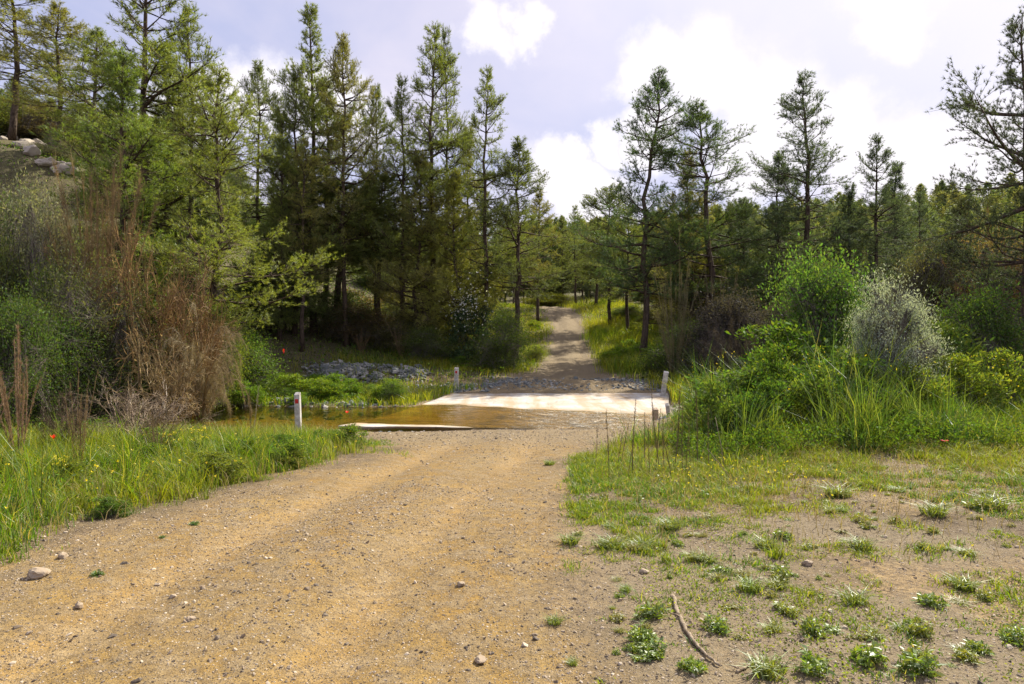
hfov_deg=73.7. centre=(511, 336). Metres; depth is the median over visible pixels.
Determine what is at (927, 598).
weed clump
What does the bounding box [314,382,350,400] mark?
bank herb
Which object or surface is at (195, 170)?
pine tree
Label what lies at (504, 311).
shrub
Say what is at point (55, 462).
mustard plant
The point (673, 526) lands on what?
weed clump
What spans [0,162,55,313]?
shrub
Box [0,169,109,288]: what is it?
shrub
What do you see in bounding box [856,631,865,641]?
weed clump
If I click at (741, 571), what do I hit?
weed clump
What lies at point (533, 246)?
pine tree
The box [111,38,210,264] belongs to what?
pine tree
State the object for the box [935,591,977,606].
weed clump
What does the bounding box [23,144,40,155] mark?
boulder
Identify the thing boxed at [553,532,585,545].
weed clump
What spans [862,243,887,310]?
pine tree
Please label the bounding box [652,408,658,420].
wooden post
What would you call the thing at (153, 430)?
dry bush
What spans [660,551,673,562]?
weed clump
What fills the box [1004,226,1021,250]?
pine tree
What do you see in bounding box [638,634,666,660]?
weed clump
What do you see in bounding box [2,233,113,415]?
shrub
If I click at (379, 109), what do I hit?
pine tree
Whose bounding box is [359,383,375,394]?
bank herb
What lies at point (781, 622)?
creeping weeds
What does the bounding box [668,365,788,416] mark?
shrub
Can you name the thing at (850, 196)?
pine tree
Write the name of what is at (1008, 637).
weed clump
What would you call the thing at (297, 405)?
marker post
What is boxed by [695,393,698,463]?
dry stalk
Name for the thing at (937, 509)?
weed clump
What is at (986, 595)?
weed clump
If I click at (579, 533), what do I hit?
weed clump
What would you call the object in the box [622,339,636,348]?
track herb
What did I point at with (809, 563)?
stone
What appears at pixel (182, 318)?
dry bush
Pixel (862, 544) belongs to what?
weed clump
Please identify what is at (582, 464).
patchy grass
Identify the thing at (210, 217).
shrub
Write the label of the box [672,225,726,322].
pine tree
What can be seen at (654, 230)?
pine tree
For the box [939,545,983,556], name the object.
weed clump
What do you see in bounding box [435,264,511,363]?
shrub
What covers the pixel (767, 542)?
weed clump
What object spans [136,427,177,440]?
weed clump
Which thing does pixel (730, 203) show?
pine tree
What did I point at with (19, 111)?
pine tree
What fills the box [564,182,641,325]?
pine tree
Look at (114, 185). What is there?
shrub
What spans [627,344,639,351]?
track herb
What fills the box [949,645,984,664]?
weed clump
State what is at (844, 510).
weed clump
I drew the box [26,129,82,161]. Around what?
shrub
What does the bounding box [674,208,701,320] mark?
pine tree
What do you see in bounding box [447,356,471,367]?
track herb
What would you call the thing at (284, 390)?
bank herb
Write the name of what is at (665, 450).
dry stalk
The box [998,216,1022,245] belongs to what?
pine tree
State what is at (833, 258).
pine tree
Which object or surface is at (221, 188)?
shrub
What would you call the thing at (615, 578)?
weed clump
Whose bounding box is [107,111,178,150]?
shrub
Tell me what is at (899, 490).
weed clump
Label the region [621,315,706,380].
shrub
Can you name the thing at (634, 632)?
weed clump
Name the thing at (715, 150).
pine tree
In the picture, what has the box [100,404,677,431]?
creek water
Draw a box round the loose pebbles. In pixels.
[0,419,1023,683]
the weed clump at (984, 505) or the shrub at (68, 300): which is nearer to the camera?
the weed clump at (984, 505)
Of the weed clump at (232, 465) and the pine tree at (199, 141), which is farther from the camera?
the pine tree at (199, 141)
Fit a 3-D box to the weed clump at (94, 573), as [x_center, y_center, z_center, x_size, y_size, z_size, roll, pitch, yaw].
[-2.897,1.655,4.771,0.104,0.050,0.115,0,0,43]
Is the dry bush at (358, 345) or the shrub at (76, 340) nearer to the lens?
the shrub at (76, 340)
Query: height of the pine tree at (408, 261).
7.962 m
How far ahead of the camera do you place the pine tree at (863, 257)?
51.91 m
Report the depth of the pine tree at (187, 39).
29.42 m
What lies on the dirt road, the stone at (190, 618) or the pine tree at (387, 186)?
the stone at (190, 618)
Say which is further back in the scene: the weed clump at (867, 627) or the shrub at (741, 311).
the shrub at (741, 311)
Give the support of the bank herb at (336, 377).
on the ground at (884, 572)
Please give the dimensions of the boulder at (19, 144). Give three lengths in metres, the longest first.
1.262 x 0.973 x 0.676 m
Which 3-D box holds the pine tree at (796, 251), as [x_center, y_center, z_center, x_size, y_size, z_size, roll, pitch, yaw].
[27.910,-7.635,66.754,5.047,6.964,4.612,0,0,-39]
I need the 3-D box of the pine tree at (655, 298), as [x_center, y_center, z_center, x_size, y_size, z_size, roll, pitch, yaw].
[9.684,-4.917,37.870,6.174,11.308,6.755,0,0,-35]
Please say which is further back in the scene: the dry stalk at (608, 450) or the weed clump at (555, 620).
the dry stalk at (608, 450)
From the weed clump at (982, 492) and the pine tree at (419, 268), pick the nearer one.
the weed clump at (982, 492)
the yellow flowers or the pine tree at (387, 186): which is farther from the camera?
the pine tree at (387, 186)
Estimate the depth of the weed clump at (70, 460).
8.01 m
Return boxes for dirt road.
[0,306,655,683]
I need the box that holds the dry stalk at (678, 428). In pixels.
[675,386,681,463]
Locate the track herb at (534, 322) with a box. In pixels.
[526,319,543,328]
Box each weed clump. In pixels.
[0,449,27,485]
[34,457,97,487]
[37,456,95,479]
[50,434,87,453]
[78,496,139,519]
[89,570,105,576]
[117,442,174,467]
[118,436,143,447]
[123,463,168,481]
[129,434,176,458]
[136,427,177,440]
[179,450,263,483]
[188,520,198,525]
[202,442,246,459]
[228,436,282,460]
[259,439,329,471]
[263,433,303,449]
[266,448,316,470]
[308,429,329,438]
[325,423,377,448]
[539,611,572,625]
[544,458,558,465]
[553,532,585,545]
[561,655,582,665]
[573,531,584,535]
[580,531,628,549]
[599,491,608,498]
[602,520,620,528]
[608,575,626,581]
[608,611,626,622]
[610,625,624,633]
[612,647,620,654]
[613,591,625,598]
[618,582,632,593]
[623,534,665,547]
[623,538,646,551]
[623,620,659,645]
[627,642,639,653]
[627,645,661,662]
[629,599,669,620]
[631,493,643,502]
[634,628,657,643]
[638,620,651,628]
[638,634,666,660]
[649,515,691,530]
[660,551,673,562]
[671,538,683,545]
[675,654,708,675]
[678,548,707,561]
[681,530,693,537]
[686,547,723,563]
[696,531,710,537]
[699,511,718,518]
[699,611,733,636]
[706,570,727,580]
[712,564,733,573]
[721,602,739,610]
[725,566,753,576]
[727,644,808,681]
[729,573,768,593]
[732,631,745,640]
[744,534,784,550]
[755,573,802,590]
[758,615,791,633]
[761,564,771,569]
[764,587,777,598]
[768,564,790,585]
[768,564,793,574]
[771,600,795,612]
[772,528,792,539]
[780,601,799,617]
[793,643,836,676]
[799,615,829,639]
[802,542,817,548]
[807,482,861,498]
[819,504,847,513]
[823,622,843,633]
[830,584,886,605]
[835,506,849,512]
[839,531,888,551]
[844,633,858,640]
[849,639,889,667]
[853,514,867,522]
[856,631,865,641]
[858,519,871,529]
[862,624,879,632]
[863,628,885,641]
[883,485,908,492]
[887,622,907,629]
[888,513,901,523]
[891,646,945,677]
[900,644,930,658]
[902,616,914,624]
[907,618,935,638]
[911,591,951,609]
[913,499,965,517]
[914,614,925,622]
[915,542,926,549]
[924,525,942,534]
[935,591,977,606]
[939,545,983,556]
[942,573,992,591]
[945,641,968,651]
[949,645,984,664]
[950,467,963,474]
[960,638,996,656]
[962,498,991,509]
[963,639,985,654]
[967,492,1023,511]
[974,587,993,602]
[976,488,996,495]
[982,503,994,511]
[997,619,1023,649]
[1001,542,1011,547]
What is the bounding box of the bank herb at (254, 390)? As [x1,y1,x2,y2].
[222,380,269,405]
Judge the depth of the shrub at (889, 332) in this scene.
12.69 m
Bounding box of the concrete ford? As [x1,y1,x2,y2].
[338,393,669,431]
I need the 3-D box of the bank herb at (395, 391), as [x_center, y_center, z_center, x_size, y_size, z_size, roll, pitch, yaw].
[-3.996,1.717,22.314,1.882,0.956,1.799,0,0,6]
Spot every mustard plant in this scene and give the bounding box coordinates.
[52,455,68,487]
[162,431,179,456]
[191,425,207,450]
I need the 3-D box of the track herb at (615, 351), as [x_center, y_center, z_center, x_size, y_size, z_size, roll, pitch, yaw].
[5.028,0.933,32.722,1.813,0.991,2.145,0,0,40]
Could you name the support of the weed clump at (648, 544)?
on the ground at (884, 572)
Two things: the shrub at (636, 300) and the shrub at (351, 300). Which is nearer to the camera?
the shrub at (351, 300)
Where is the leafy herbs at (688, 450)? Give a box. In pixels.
[0,142,1023,513]
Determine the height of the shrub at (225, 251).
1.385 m
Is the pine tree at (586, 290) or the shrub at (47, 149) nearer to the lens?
the shrub at (47, 149)
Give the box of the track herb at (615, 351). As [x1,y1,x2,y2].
[592,346,630,364]
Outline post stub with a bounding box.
[665,403,670,415]
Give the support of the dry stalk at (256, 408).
on the ground at (884, 572)
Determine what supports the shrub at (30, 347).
on the ground at (884, 572)
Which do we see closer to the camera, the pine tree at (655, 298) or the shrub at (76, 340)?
the shrub at (76, 340)
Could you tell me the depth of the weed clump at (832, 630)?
3.76 m
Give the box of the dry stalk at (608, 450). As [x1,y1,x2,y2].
[605,410,609,464]
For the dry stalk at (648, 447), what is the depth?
8.64 m
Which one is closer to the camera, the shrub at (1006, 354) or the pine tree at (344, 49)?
the shrub at (1006, 354)
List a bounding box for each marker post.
[294,392,301,430]
[454,367,458,386]
[660,371,668,395]
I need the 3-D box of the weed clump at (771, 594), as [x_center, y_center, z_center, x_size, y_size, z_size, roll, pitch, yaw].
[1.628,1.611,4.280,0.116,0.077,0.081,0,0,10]
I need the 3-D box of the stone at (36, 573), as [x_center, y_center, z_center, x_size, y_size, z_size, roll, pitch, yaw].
[-3.275,1.633,4.719,0.136,0.076,0.109,0,0,-15]
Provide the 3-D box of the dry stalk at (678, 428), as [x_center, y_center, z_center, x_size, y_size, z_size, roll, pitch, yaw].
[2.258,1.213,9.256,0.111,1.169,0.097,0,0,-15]
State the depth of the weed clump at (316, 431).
12.56 m
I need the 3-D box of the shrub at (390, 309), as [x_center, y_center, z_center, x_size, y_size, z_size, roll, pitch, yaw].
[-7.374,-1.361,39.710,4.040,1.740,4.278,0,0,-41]
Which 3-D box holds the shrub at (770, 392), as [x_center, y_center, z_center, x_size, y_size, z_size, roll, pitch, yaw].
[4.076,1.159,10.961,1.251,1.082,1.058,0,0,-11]
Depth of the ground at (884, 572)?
4.97 m
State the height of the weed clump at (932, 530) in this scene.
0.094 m
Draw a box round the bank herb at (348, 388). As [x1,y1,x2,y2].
[337,377,366,397]
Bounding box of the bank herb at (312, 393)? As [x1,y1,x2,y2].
[303,391,319,400]
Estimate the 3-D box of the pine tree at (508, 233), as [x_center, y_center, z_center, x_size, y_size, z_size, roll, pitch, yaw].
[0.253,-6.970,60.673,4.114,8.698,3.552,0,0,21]
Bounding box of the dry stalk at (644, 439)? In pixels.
[643,412,645,463]
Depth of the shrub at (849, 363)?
12.22 m
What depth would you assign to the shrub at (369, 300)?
37.80 m
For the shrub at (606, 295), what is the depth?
65.59 m
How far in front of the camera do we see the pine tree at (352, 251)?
32.88 m
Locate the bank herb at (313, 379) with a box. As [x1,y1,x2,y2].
[301,377,340,393]
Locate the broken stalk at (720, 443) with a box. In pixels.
[715,417,724,465]
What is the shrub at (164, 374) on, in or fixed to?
on the ground at (884, 572)
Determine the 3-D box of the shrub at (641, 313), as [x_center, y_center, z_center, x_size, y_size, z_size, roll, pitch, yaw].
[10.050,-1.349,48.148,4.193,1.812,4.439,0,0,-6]
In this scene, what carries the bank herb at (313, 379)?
on the ground at (884, 572)
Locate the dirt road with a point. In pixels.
(568, 359)
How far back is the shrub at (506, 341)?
30.70 m
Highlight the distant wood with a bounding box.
[0,88,1023,303]
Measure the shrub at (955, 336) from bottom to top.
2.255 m
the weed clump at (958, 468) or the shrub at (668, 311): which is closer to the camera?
the weed clump at (958, 468)
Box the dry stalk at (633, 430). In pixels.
[631,399,636,470]
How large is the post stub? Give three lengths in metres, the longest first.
0.780 x 0.090 x 0.070 m
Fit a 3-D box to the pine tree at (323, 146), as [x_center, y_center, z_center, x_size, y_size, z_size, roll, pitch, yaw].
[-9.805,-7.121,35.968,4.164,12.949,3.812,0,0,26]
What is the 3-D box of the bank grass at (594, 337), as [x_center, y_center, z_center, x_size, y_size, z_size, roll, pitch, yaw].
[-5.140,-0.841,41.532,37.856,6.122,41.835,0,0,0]
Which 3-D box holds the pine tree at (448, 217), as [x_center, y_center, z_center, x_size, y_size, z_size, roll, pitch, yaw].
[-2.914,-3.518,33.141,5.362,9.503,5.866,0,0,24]
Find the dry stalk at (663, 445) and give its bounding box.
[661,413,664,474]
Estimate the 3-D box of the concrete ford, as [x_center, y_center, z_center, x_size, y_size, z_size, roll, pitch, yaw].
[0.770,2.303,20.955,9.943,0.470,9.126,0,0,0]
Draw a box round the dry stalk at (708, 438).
[706,408,709,463]
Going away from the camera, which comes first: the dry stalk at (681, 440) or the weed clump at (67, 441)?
the dry stalk at (681, 440)
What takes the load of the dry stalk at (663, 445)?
on the ground at (884, 572)
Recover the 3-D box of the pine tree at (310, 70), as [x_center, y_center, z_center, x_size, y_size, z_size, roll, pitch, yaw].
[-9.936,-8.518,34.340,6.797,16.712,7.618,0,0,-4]
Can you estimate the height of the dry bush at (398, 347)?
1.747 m
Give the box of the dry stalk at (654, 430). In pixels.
[651,390,659,466]
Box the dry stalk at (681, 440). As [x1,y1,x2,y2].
[680,405,683,472]
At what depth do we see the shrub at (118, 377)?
17.72 m
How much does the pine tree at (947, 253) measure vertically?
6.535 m
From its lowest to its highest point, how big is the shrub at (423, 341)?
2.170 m
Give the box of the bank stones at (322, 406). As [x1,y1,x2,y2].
[206,397,672,431]
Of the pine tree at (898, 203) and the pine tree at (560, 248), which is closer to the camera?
the pine tree at (898, 203)
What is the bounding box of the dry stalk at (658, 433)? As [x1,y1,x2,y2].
[656,408,661,464]
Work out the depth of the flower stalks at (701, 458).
11.16 m
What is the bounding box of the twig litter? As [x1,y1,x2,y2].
[571,458,1023,682]
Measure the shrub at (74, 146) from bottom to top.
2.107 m
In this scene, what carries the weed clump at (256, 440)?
on the ground at (884, 572)
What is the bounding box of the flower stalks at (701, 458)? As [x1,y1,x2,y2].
[6,349,1022,554]
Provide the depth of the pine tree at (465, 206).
35.67 m
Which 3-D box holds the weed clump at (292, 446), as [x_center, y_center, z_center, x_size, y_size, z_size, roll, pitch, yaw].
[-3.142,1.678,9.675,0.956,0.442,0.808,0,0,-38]
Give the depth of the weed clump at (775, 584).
4.45 m
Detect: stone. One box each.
[26,567,50,579]
[57,552,68,558]
[75,602,82,608]
[185,616,195,621]
[457,581,464,585]
[474,654,486,663]
[639,568,648,573]
[801,560,812,566]
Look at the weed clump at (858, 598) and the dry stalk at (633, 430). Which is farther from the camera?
the dry stalk at (633, 430)
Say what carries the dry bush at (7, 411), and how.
on the ground at (884, 572)
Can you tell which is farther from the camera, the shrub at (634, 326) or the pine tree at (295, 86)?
the shrub at (634, 326)
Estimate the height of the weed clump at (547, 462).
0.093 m
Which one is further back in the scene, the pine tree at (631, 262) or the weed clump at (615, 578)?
the pine tree at (631, 262)
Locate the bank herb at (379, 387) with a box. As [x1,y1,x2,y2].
[368,377,411,402]
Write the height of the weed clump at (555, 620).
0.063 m
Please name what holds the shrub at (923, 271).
on the ground at (884, 572)
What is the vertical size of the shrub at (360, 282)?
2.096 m
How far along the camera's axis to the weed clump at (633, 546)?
5.38 m
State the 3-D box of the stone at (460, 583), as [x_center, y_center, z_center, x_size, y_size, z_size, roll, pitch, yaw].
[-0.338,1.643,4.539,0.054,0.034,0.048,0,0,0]
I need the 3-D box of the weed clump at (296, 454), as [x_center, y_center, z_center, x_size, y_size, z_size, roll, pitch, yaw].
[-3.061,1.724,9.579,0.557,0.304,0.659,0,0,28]
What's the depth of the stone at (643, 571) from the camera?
4.80 m
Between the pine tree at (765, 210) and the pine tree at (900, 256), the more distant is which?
the pine tree at (900, 256)
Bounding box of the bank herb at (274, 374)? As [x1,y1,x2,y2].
[269,372,287,387]
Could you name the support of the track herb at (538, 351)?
on the ground at (884, 572)
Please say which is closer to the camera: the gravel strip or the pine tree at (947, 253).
the gravel strip
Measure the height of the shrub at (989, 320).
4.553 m
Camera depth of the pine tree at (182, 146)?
50.75 m
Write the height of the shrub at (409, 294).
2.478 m
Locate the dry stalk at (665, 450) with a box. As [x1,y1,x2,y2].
[661,427,671,476]
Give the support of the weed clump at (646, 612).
on the ground at (884, 572)
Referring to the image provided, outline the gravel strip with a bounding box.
[480,376,662,391]
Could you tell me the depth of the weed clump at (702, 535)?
5.70 m
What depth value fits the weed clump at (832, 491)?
7.01 m
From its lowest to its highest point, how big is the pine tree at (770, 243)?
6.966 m
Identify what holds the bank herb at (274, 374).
on the ground at (884, 572)
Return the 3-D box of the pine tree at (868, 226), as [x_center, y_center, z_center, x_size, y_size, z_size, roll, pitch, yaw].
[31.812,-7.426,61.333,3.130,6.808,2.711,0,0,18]
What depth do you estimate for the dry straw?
7.70 m
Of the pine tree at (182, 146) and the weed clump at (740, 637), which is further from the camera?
the pine tree at (182, 146)
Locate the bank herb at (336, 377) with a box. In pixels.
[309,372,354,392]
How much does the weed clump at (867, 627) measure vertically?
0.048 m
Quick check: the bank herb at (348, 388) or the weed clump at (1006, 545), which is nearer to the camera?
the weed clump at (1006, 545)
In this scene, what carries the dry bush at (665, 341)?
on the ground at (884, 572)
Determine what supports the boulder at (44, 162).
on the ground at (884, 572)
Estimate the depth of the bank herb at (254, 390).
21.56 m
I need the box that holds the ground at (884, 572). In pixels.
[0,132,1023,683]
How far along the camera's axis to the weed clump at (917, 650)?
3.46 m
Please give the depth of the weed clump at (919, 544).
5.27 m
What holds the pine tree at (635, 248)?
on the ground at (884, 572)
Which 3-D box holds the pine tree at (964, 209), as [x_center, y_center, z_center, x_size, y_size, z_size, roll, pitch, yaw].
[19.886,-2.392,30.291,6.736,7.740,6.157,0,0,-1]
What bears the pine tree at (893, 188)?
on the ground at (884, 572)
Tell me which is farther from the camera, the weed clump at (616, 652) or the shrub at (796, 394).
the shrub at (796, 394)
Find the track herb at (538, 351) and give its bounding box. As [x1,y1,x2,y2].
[521,341,551,360]
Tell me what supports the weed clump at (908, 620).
on the ground at (884, 572)
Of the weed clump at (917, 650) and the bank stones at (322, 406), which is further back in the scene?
the bank stones at (322, 406)
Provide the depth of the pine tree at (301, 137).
64.45 m
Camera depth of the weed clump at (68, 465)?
8.12 m
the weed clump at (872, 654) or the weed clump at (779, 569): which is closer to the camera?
the weed clump at (872, 654)
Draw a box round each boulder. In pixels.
[11,141,34,148]
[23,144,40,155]
[34,159,52,166]
[54,162,77,174]
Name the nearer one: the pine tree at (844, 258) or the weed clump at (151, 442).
the weed clump at (151, 442)
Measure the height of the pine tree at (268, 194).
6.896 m
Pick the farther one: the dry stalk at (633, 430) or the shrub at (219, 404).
the shrub at (219, 404)
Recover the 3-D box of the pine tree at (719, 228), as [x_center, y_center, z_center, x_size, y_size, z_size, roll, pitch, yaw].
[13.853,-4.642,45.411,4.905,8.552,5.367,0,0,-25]
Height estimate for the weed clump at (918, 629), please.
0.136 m
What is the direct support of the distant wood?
on the ground at (884, 572)
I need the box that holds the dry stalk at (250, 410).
[248,388,251,436]
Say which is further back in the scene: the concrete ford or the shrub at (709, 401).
the concrete ford
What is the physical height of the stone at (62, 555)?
0.055 m
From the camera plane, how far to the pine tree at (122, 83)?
24.49 m
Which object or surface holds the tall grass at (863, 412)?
on the ground at (884, 572)
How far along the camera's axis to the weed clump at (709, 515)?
6.38 m
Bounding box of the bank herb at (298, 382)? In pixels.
[274,373,314,392]
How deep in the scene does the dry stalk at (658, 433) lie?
9.32 m
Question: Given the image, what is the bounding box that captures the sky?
[0,0,1023,240]
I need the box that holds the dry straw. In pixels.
[0,410,1023,562]
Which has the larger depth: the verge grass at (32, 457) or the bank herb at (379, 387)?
the bank herb at (379, 387)
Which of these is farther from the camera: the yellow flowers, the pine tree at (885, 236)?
the pine tree at (885, 236)
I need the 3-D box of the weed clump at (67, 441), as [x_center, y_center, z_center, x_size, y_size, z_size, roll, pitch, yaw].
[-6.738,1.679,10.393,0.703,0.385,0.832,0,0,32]
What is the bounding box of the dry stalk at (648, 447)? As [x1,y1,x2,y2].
[647,426,650,474]
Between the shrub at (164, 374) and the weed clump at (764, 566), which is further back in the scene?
the shrub at (164, 374)
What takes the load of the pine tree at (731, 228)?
on the ground at (884, 572)
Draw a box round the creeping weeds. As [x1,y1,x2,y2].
[560,441,1023,683]
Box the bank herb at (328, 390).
[310,379,348,400]
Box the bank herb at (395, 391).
[366,377,411,403]
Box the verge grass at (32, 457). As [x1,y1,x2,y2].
[0,398,413,565]
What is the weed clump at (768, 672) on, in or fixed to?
on the ground at (884, 572)
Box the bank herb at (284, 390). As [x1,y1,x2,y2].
[271,386,293,397]
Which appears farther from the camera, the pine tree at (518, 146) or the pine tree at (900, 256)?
the pine tree at (900, 256)
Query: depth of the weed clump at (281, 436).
11.03 m
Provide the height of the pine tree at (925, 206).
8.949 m
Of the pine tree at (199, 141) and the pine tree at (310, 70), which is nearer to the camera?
the pine tree at (310, 70)
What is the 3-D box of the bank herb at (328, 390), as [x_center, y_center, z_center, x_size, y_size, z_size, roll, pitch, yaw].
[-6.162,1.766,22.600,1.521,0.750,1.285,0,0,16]
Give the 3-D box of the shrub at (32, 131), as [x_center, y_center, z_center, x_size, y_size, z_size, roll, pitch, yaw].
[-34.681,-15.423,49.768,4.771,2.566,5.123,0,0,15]
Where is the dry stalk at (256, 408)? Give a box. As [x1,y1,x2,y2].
[252,385,259,433]
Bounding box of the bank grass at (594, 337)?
[240,296,720,407]
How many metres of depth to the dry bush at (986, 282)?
26.12 m
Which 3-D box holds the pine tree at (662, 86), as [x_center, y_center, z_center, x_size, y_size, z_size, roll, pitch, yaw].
[7.352,-6.718,35.999,7.735,15.851,9.837,6,-3,-34]
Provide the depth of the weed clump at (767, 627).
3.75 m
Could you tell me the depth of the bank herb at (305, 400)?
21.48 m
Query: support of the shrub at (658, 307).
on the ground at (884, 572)
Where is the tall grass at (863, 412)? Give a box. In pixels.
[658,273,1023,459]
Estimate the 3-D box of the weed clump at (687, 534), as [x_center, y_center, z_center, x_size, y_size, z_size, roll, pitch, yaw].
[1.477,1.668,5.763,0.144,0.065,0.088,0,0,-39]
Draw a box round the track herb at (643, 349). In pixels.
[638,347,655,358]
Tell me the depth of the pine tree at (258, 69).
35.74 m
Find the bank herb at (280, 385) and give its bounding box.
[265,372,306,395]
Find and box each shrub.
[0,90,48,113]
[0,95,29,138]
[0,97,81,141]
[0,146,118,315]
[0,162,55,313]
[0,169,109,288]
[0,218,37,403]
[0,231,188,424]
[0,270,96,429]
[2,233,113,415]
[5,110,44,139]
[6,289,135,424]
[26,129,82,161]
[44,310,159,423]
[61,136,107,163]
[71,118,119,149]
[85,165,151,206]
[90,256,220,305]
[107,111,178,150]
[113,214,236,261]
[133,318,215,419]
[168,197,254,244]
[183,289,263,414]
[187,325,296,397]
[188,166,245,199]
[208,239,239,258]
[213,225,243,246]
[216,199,266,228]
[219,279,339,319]
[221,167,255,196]
[298,286,398,335]
[308,295,396,343]
[319,287,391,311]
[344,302,443,352]
[350,268,391,288]
[368,302,418,321]
[381,284,417,307]
[393,321,463,361]
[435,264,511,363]
[458,301,545,370]
[489,310,506,330]
[490,307,524,319]
[507,292,584,306]
[598,288,629,302]
[599,288,613,302]
[602,303,642,321]
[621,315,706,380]
[623,321,656,334]
[625,307,670,325]
[628,273,661,301]
[628,350,687,378]
[638,288,689,328]
[648,315,703,352]
[650,302,668,326]
[655,278,790,382]
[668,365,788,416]
[680,377,744,440]
[694,319,858,389]
[717,292,848,361]
[728,376,812,436]
[741,342,806,407]
[749,225,901,365]
[771,353,952,411]
[778,362,849,424]
[836,260,969,409]
[840,376,914,420]
[857,225,982,338]
[881,362,960,417]
[909,212,1022,352]
[912,262,1023,394]
[918,317,996,395]
[931,352,1016,416]
[970,346,1023,409]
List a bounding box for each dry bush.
[0,323,40,453]
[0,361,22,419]
[33,381,106,445]
[40,133,162,338]
[64,368,98,462]
[72,373,224,438]
[86,289,145,412]
[91,194,213,425]
[99,314,226,426]
[132,397,183,455]
[148,239,242,424]
[158,297,252,425]
[350,328,370,353]
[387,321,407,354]
[650,226,706,381]
[693,238,739,369]
[693,297,773,379]
[941,207,1020,328]
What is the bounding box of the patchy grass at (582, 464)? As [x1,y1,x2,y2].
[553,375,1023,683]
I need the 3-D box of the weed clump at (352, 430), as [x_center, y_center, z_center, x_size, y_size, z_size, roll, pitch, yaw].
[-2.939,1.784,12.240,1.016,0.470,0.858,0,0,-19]
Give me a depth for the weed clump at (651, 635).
3.70 m
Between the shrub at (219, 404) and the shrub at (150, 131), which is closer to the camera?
the shrub at (219, 404)
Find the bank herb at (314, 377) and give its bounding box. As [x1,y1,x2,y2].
[301,374,324,390]
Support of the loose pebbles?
on the ground at (884, 572)
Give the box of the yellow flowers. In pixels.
[5,345,1020,545]
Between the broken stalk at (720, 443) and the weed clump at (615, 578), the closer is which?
the weed clump at (615, 578)
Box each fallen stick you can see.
[670,594,719,665]
[728,664,750,672]
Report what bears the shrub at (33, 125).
on the ground at (884, 572)
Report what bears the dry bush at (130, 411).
on the ground at (884, 572)
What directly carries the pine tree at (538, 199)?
on the ground at (884, 572)
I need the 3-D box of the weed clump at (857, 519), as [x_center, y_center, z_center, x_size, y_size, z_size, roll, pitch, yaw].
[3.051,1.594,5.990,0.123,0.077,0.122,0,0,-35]
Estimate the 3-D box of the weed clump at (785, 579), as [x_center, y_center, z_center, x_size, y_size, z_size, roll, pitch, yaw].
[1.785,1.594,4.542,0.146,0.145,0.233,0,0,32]
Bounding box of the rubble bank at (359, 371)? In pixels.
[292,359,477,393]
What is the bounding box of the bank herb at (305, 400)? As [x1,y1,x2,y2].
[286,392,308,404]
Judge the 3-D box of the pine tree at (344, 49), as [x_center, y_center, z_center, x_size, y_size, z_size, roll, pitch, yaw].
[-8.086,-7.184,32.737,5.261,15.343,4.556,0,0,-32]
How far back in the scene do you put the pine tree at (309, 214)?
31.04 m
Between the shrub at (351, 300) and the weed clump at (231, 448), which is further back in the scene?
the shrub at (351, 300)
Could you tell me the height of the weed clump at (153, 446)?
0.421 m
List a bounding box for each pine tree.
[0,0,85,140]
[0,0,112,160]
[0,46,225,340]
[3,78,22,99]
[4,85,29,139]
[18,25,138,171]
[19,86,38,97]
[26,0,241,298]
[96,59,345,346]
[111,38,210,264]
[130,0,246,338]
[176,141,188,168]
[193,117,213,163]
[209,120,241,167]
[219,58,291,249]
[220,197,348,330]
[224,149,239,178]
[228,104,333,340]
[239,0,379,332]
[247,65,341,335]
[262,175,277,210]
[269,177,399,333]
[270,167,302,225]
[271,135,347,351]
[286,87,362,319]
[289,31,392,346]
[296,128,309,216]
[336,168,437,346]
[341,82,413,308]
[359,74,439,319]
[362,147,475,351]
[382,20,482,350]
[382,206,425,298]
[403,167,505,356]
[417,26,477,337]
[426,125,509,339]
[445,63,530,331]
[460,135,575,361]
[468,184,500,290]
[494,213,534,302]
[505,190,562,323]
[512,229,530,303]
[520,219,552,304]
[530,249,557,290]
[549,217,574,303]
[557,64,730,353]
[557,204,592,303]
[561,226,602,303]
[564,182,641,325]
[569,222,617,305]
[581,252,600,302]
[584,208,660,331]
[592,268,624,300]
[600,97,801,321]
[617,238,637,301]
[632,225,648,263]
[634,149,753,337]
[635,204,672,281]
[641,212,677,308]
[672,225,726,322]
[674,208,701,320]
[699,196,793,320]
[701,203,750,310]
[712,197,766,288]
[736,68,858,317]
[736,150,822,318]
[745,211,804,306]
[762,225,789,275]
[788,208,820,275]
[788,226,816,275]
[800,222,819,261]
[811,182,896,321]
[819,227,848,271]
[826,243,846,271]
[830,132,923,321]
[830,242,857,273]
[852,231,867,290]
[854,217,879,268]
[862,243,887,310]
[868,160,924,289]
[880,222,891,284]
[882,6,1023,355]
[882,226,913,286]
[888,216,924,258]
[891,191,942,276]
[902,196,1005,324]
[935,221,963,289]
[947,239,978,285]
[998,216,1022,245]
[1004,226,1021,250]
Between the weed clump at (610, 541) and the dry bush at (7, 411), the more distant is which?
the dry bush at (7, 411)
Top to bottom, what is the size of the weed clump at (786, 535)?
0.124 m
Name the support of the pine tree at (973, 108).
on the ground at (884, 572)
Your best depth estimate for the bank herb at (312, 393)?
22.34 m
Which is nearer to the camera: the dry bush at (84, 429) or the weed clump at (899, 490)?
the weed clump at (899, 490)
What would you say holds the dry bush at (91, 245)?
on the ground at (884, 572)

